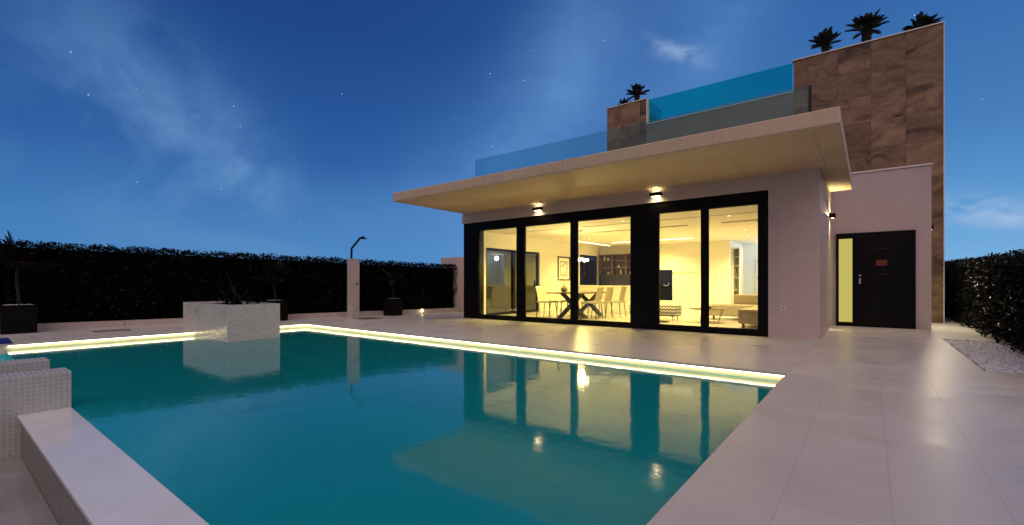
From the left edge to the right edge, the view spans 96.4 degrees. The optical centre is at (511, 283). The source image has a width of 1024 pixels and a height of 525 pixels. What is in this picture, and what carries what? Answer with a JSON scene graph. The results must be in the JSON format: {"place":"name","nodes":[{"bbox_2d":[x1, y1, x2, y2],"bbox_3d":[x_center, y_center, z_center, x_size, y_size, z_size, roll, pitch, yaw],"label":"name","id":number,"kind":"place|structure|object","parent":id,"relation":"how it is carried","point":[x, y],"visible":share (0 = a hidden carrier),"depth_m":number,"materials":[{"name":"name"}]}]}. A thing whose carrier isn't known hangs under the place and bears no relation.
{"place":"outdoors","nodes":[
{"label":"outdoors","id":0,"kind":"place"},
{"bbox_2d":[4,327,778,524],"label":"water","id":1,"kind":"structure","parent":0,"point":[303,426],"depth_m":3.56,"materials":[{"name":"teal liquid"}]},
{"bbox_2d":[0,312,1023,524],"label":"deck","id":2,"kind":"structure","parent":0,"point":[846,425],"depth_m":3.40,"materials":[{"name":"tile"}]},
{"bbox_2d":[0,338,12,343],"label":"folded cloth","id":3,"kind":"object","parent":2,"relation":"on","point":[5,341],"visible":1,"depth_m":7.63,"materials":[{"name":"blue fabric"}]},
{"bbox_2d":[0,304,37,334],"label":"plant pot","id":4,"kind":"object","parent":2,"relation":"on","point":[18,319],"visible":1,"depth_m":9.20,"materials":[{"name":"plastic"}]},
{"bbox_2d":[0,230,67,304],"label":"potted palm","id":5,"kind":"object","parent":4,"relation":"in","point":[13,261],"visible":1,"depth_m":9.33,"materials":[{"name":"green plant"}]},
{"bbox_2d":[0,354,209,524],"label":"pool basin","id":6,"kind":"object","parent":2,"relation":"in","point":[4,357],"depth_m":7.62,"materials":[{"name":"teal tile"}]},
{"bbox_2d":[0,455,58,524],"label":"deck","id":7,"kind":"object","parent":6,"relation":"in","point":[22,501],"depth_m":3.05,"materials":[{"name":"beige tile"}]},
{"bbox_2d":[17,407,208,524],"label":"infinity edge","id":8,"kind":"object","parent":6,"relation":"on","point":[82,470],"visible":1,"depth_m":2.68,"materials":[{"name":"stone"}]},
{"bbox_2d":[183,301,279,341],"bbox_3d":[-6.018,1.425,9.758,2.400,2.050,0.992,0,0,38],"label":"mosaic planter","id":9,"kind":"object","parent":6,"relation":"on","point":[243,321],"visible":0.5,"depth_m":9.09,"materials":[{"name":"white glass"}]},
{"bbox_2d":[190,276,261,304],"bbox_3d":[-5.865,0.220,9.533,1.418,0.776,1.191,0,0,-21],"label":"planter plant","id":10,"kind":"object","parent":9,"relation":"in","point":[237,298],"visible":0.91,"depth_m":9.58,"materials":[{"name":"green plant"}]},
{"bbox_2d":[0,325,782,380],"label":"pool rim","id":11,"kind":"object","parent":6,"relation":"on","point":[679,367],"visible":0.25,"depth_m":7.64,"materials":[{"name":"stone"}]},
{"bbox_2d":[13,325,297,345],"bbox_3d":[-6.832,1.037,9.642,0.030,0.012,5.083,0,0,38],"label":"led strip","id":12,"kind":"object","parent":11,"relation":"attached to","point":[113,338],"visible":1,"depth_m":8.57,"materials":[{"name":"white plastic"}]},
{"bbox_2d":[310,325,783,376],"bbox_3d":[-1.083,1.037,8.396,10.561,0.012,0.030,0,0,38],"label":"led strip","id":13,"kind":"object","parent":11,"relation":"attached to","point":[575,353],"visible":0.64,"depth_m":6.64,"materials":[{"name":"plastic"}]},
{"bbox_2d":[92,329,130,331],"bbox_3d":[-8.539,0.997,9.780,0.400,0.005,0.600,0,0,38],"label":"floor drain","id":14,"kind":"object","parent":2,"relation":"on","point":[112,330],"visible":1,"depth_m":9.79,"materials":[{"name":"grey metal"}]},
{"bbox_2d":[0,239,457,324],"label":"hedge","id":15,"kind":"object","parent":2,"relation":"on","point":[101,284],"visible":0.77,"depth_m":11.64,"materials":[{"name":"green plant"}]},
{"bbox_2d":[37,308,458,329],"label":"kerb","id":16,"kind":"structure","parent":2,"relation":"on","point":[68,325],"depth_m":11.21,"materials":[{"name":"beige stone"}]},
{"bbox_2d":[262,300,287,320],"bbox_3d":[-6.446,0.716,12.460,0.460,0.568,0.460,0,0,24],"label":"plant pot","id":17,"kind":"object","parent":2,"relation":"on","point":[283,310],"visible":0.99,"depth_m":12.41,"materials":[{"name":"plastic"}]},
{"bbox_2d":[246,260,300,299],"bbox_3d":[-6.589,-0.095,12.502,1.401,1.162,1.361,0,0,6],"label":"potted palm","id":18,"kind":"object","parent":17,"relation":"in","point":[274,273],"visible":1,"depth_m":12.35,"materials":[{"name":"green plant"}]},
{"bbox_2d":[347,236,366,317],"bbox_3d":[-4.587,-0.207,13.574,0.368,2.415,0.435,0,0,38],"label":"shower","id":19,"kind":"object","parent":2,"relation":"on","point":[352,288],"visible":0.98,"depth_m":13.45,"materials":[{"name":"tile"}]},
{"bbox_2d":[352,317,379,319],"bbox_3d":[-4.159,0.997,13.275,0.600,0.005,0.700,0,0,38],"label":"floor drain","id":20,"kind":"object","parent":2,"relation":"on","point":[367,318],"visible":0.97,"depth_m":13.19,"materials":[{"name":"grey metal"}]},
{"bbox_2d":[383,298,402,315],"bbox_3d":[-3.783,0.726,14.567,0.430,0.547,0.430,0,0,24],"label":"plant pot","id":21,"kind":"object","parent":2,"relation":"on","point":[392,307],"visible":0.99,"depth_m":14.41,"materials":[{"name":"plastic"}]},
{"bbox_2d":[376,269,405,298],"bbox_3d":[-3.850,0.009,14.566,0.964,0.990,0.867,0,0,-8],"label":"potted palm","id":22,"kind":"object","parent":21,"relation":"on","point":[390,281],"visible":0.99,"depth_m":14.53,"materials":[{"name":"green plant"}]},
{"bbox_2d":[441,257,463,311],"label":"boundary wall","id":23,"kind":"structure","parent":2,"relation":"on","point":[458,300],"depth_m":16.62,"materials":[{"name":"concrete"}]},
{"bbox_2d":[393,21,944,339],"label":"house","id":24,"kind":"structure","parent":2,"relation":"on","point":[755,192],"depth_m":10.81,"materials":[{"name":"paint"}]},
{"bbox_2d":[486,248,538,314],"bbox_3d":[0.048,-0.068,15.191,0.130,2.095,2.880,0,0,38],"label":"sliding door","id":25,"kind":"structure","parent":24,"relation":"in","point":[500,263],"depth_m":14.93,"materials":[{"name":"clear glass"}]},
{"bbox_2d":[533,206,542,210],"bbox_3d":[0.661,-1.935,11.793,0.240,0.097,0.120,0,0,38],"label":"wall lamp","id":26,"kind":"object","parent":24,"relation":"attached to","point":[539,208],"visible":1,"depth_m":11.74,"materials":[{"name":"black metal"}]},
{"bbox_2d":[536,286,557,316],"bbox_3d":[1.008,0.525,13.550,0.544,0.911,0.448,0,0,35],"label":"dining chair","id":27,"kind":"object","parent":24,"relation":"on","point":[540,294],"visible":0.95,"depth_m":13.57,"materials":[{"name":"beige fabric"}]},
{"bbox_2d":[548,286,569,315],"bbox_3d":[1.426,0.525,14.052,0.544,0.911,0.448,0,0,40],"label":"dining chair","id":28,"kind":"object","parent":24,"relation":"on","point":[553,296],"visible":0.71,"depth_m":14.17,"materials":[{"name":"beige fabric"}]},
{"bbox_2d":[558,256,569,279],"bbox_3d":[1.991,-0.590,17.543,0.034,0.900,0.860,0,0,38],"label":"picture","id":29,"kind":"object","parent":24,"relation":"attached to","point":[563,265],"visible":0.94,"depth_m":17.53,"materials":[{"name":"beige paper"}]},
{"bbox_2d":[546,291,605,317],"bbox_3d":[2.060,0.611,13.682,1.040,0.736,2.200,0,0,38],"label":"dining table","id":30,"kind":"object","parent":24,"relation":"on","point":[564,295],"visible":0.7,"depth_m":13.28,"materials":[{"name":"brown wood"}]},
{"bbox_2d":[557,271,569,291],"bbox_3d":[1.517,-0.099,13.443,0.442,0.681,0.372,0,0,-12],"label":"vase","id":31,"kind":"object","parent":30,"relation":"on","point":[564,288],"visible":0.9,"depth_m":13.41,"materials":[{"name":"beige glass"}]},
{"bbox_2d":[580,255,596,284],"bbox_3d":[3.156,-0.575,19.202,0.090,1.240,1.530,0,0,38],"label":"kitchen window","id":32,"kind":"structure","parent":24,"relation":"in","point":[588,269],"depth_m":19.19,"materials":[{"name":"black glass"}]},
{"bbox_2d":[580,286,603,318],"bbox_3d":[2.247,0.525,12.738,0.544,0.911,0.448,0,0,36],"label":"dining chair","id":33,"kind":"object","parent":24,"relation":"on","point":[598,296],"visible":1,"depth_m":12.60,"materials":[{"name":"beige fabric"}]},
{"bbox_2d":[591,286,613,318],"bbox_3d":[2.618,0.525,13.181,0.544,0.911,0.448,0,0,40],"label":"dining chair","id":34,"kind":"object","parent":24,"relation":"on","point":[608,294],"visible":0.84,"depth_m":13.01,"materials":[{"name":"beige fabric"}]},
{"bbox_2d":[464,190,767,336],"bbox_3d":[1.743,-0.387,11.138,7.952,2.770,0.120,0,0,38],"label":"window frame","id":35,"kind":"structure","parent":24,"relation":"in","point":[644,218],"depth_m":10.21,"materials":[{"name":"black metal"}]},
{"bbox_2d":[606,286,626,317],"bbox_3d":[3.117,0.525,13.658,0.544,0.911,0.448,0,0,35],"label":"dining chair","id":36,"kind":"object","parent":24,"relation":"on","point":[622,295],"visible":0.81,"depth_m":13.49,"materials":[{"name":"beige fabric"}]},
{"bbox_2d":[617,98,630,104],"bbox_3d":[4.471,-6.865,18.121,0.627,0.931,0.617,0,0,12],"label":"cycad","id":37,"kind":"object","parent":24,"relation":"on","point":[624,101],"visible":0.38,"depth_m":17.96,"materials":[{"name":"green plant"}]},
{"bbox_2d":[626,83,649,100],"bbox_3d":[4.837,-7.074,17.787,0.857,1.447,0.969,0,0,-30],"label":"cycad","id":38,"kind":"object","parent":24,"relation":"on","point":[636,92],"visible":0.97,"depth_m":17.68,"materials":[{"name":"green plant"}]},
{"bbox_2d":[649,191,661,196],"bbox_3d":[3.104,-1.935,9.885,0.240,0.097,0.120,0,0,38],"label":"wall lamp","id":39,"kind":"object","parent":24,"relation":"attached to","point":[655,194],"visible":1,"depth_m":9.83,"materials":[{"name":"black metal"}]},
{"bbox_2d":[629,305,681,320],"bbox_3d":[3.969,0.780,12.698,1.320,0.401,0.500,0,0,38],"label":"ottoman","id":40,"kind":"object","parent":24,"relation":"on","point":[672,311],"visible":0.52,"depth_m":12.25,"materials":[{"name":"fabric"}]},
{"bbox_2d":[660,270,672,322],"bbox_3d":[3.652,0.309,11.862,0.908,1.338,0.519,0,0,11],"label":"television","id":41,"kind":"object","parent":24,"relation":"on","point":[666,284],"visible":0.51,"depth_m":11.63,"materials":[{"name":"black plastic"}]},
{"bbox_2d":[689,308,725,322],"bbox_3d":[4.950,0.799,11.615,0.860,0.358,0.860,0,0,38],"label":"coffee table","id":42,"kind":"object","parent":24,"relation":"on","point":[697,309],"visible":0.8,"depth_m":11.56,"materials":[{"name":"brown wood"}]},
{"bbox_2d":[709,294,757,327],"bbox_3d":[6.006,0.539,11.488,2.760,0.879,3.300,0,0,38],"label":"sofa","id":43,"kind":"object","parent":24,"relation":"on","point":[743,308],"visible":0.29,"depth_m":12.34,"materials":[{"name":"beige fabric"}]},
{"bbox_2d":[756,255,757,294],"bbox_3d":[10.002,-0.085,17.877,0.850,2.130,0.090,0,0,38],"label":"hall door","id":44,"kind":"structure","parent":24,"relation":"in","point":[756,255],"depth_m":18.09,"materials":[{"name":"white paint"}]},
{"bbox_2d":[808,26,840,52],"bbox_3d":[9.625,-7.075,14.083,0.866,1.551,0.975,0,0,38],"label":"cycad","id":45,"kind":"object","parent":24,"relation":"on","point":[824,39],"visible":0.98,"depth_m":13.95,"materials":[{"name":"green plant"}]},
{"bbox_2d":[829,213,835,218],"bbox_3d":[7.052,-1.497,10.074,0.110,0.106,0.100,0,0,38],"label":"wall lamp","id":46,"kind":"object","parent":24,"relation":"attached to","point":[832,215],"visible":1,"depth_m":10.03,"materials":[{"name":"black metal"}]},
{"bbox_2d":[844,9,889,41],"bbox_3d":[10.378,-7.128,13.404,1.107,1.656,1.047,0,0,38],"label":"cycad","id":47,"kind":"object","parent":24,"relation":"on","point":[865,24],"visible":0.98,"depth_m":13.34,"materials":[{"name":"green plant"}]},
{"bbox_2d":[836,230,915,328],"bbox_3d":[8.343,-0.100,10.548,1.440,2.200,0.097,0,0,38],"label":"front door","id":48,"kind":"structure","parent":24,"relation":"in","point":[876,271],"depth_m":10.52,"materials":[{"name":"black metal"}]},
{"bbox_2d":[902,11,943,30],"bbox_3d":[11.378,-6.899,12.715,0.940,1.199,0.861,0,0,-29],"label":"cycad","id":49,"kind":"object","parent":24,"relation":"on","point":[922,19],"visible":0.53,"depth_m":12.56,"materials":[{"name":"green plant"}]},
{"bbox_2d":[945,249,1023,354],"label":"hedge","id":50,"kind":"object","parent":2,"relation":"on","point":[984,294],"visible":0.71,"depth_m":8.42,"materials":[{"name":"green plant"}]},
{"bbox_2d":[945,339,1023,373],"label":"pebbles","id":51,"kind":"object","parent":2,"relation":"on","point":[991,356],"visible":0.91,"depth_m":6.47,"materials":[{"name":"white gravel"}]},
{"bbox_2d":[0,0,1023,266],"label":"sky","id":52,"kind":"structure","parent":0,"point":[293,128],"materials":[{"name":"blue"}]},
{"bbox_2d":[579,286,629,313],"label":"kitchen island","id":53,"kind":"structure","parent":0,"point":[615,296],"depth_m":15.33,"materials":[{"name":"white paint"}]},
{"label":"ground","id":54,"kind":"structure","parent":0,"visible":0},
{"bbox_2d":[0,357,49,373],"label":"mosaic block","id":55,"kind":"structure","parent":54,"relation":"on","point":[22,365],"depth_m":4.62,"materials":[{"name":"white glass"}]},
{"bbox_2d":[0,367,71,458],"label":"mosaic block","id":56,"kind":"structure","parent":54,"relation":"on","point":[28,392],"depth_m":3.86,"materials":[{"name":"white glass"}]}
]}

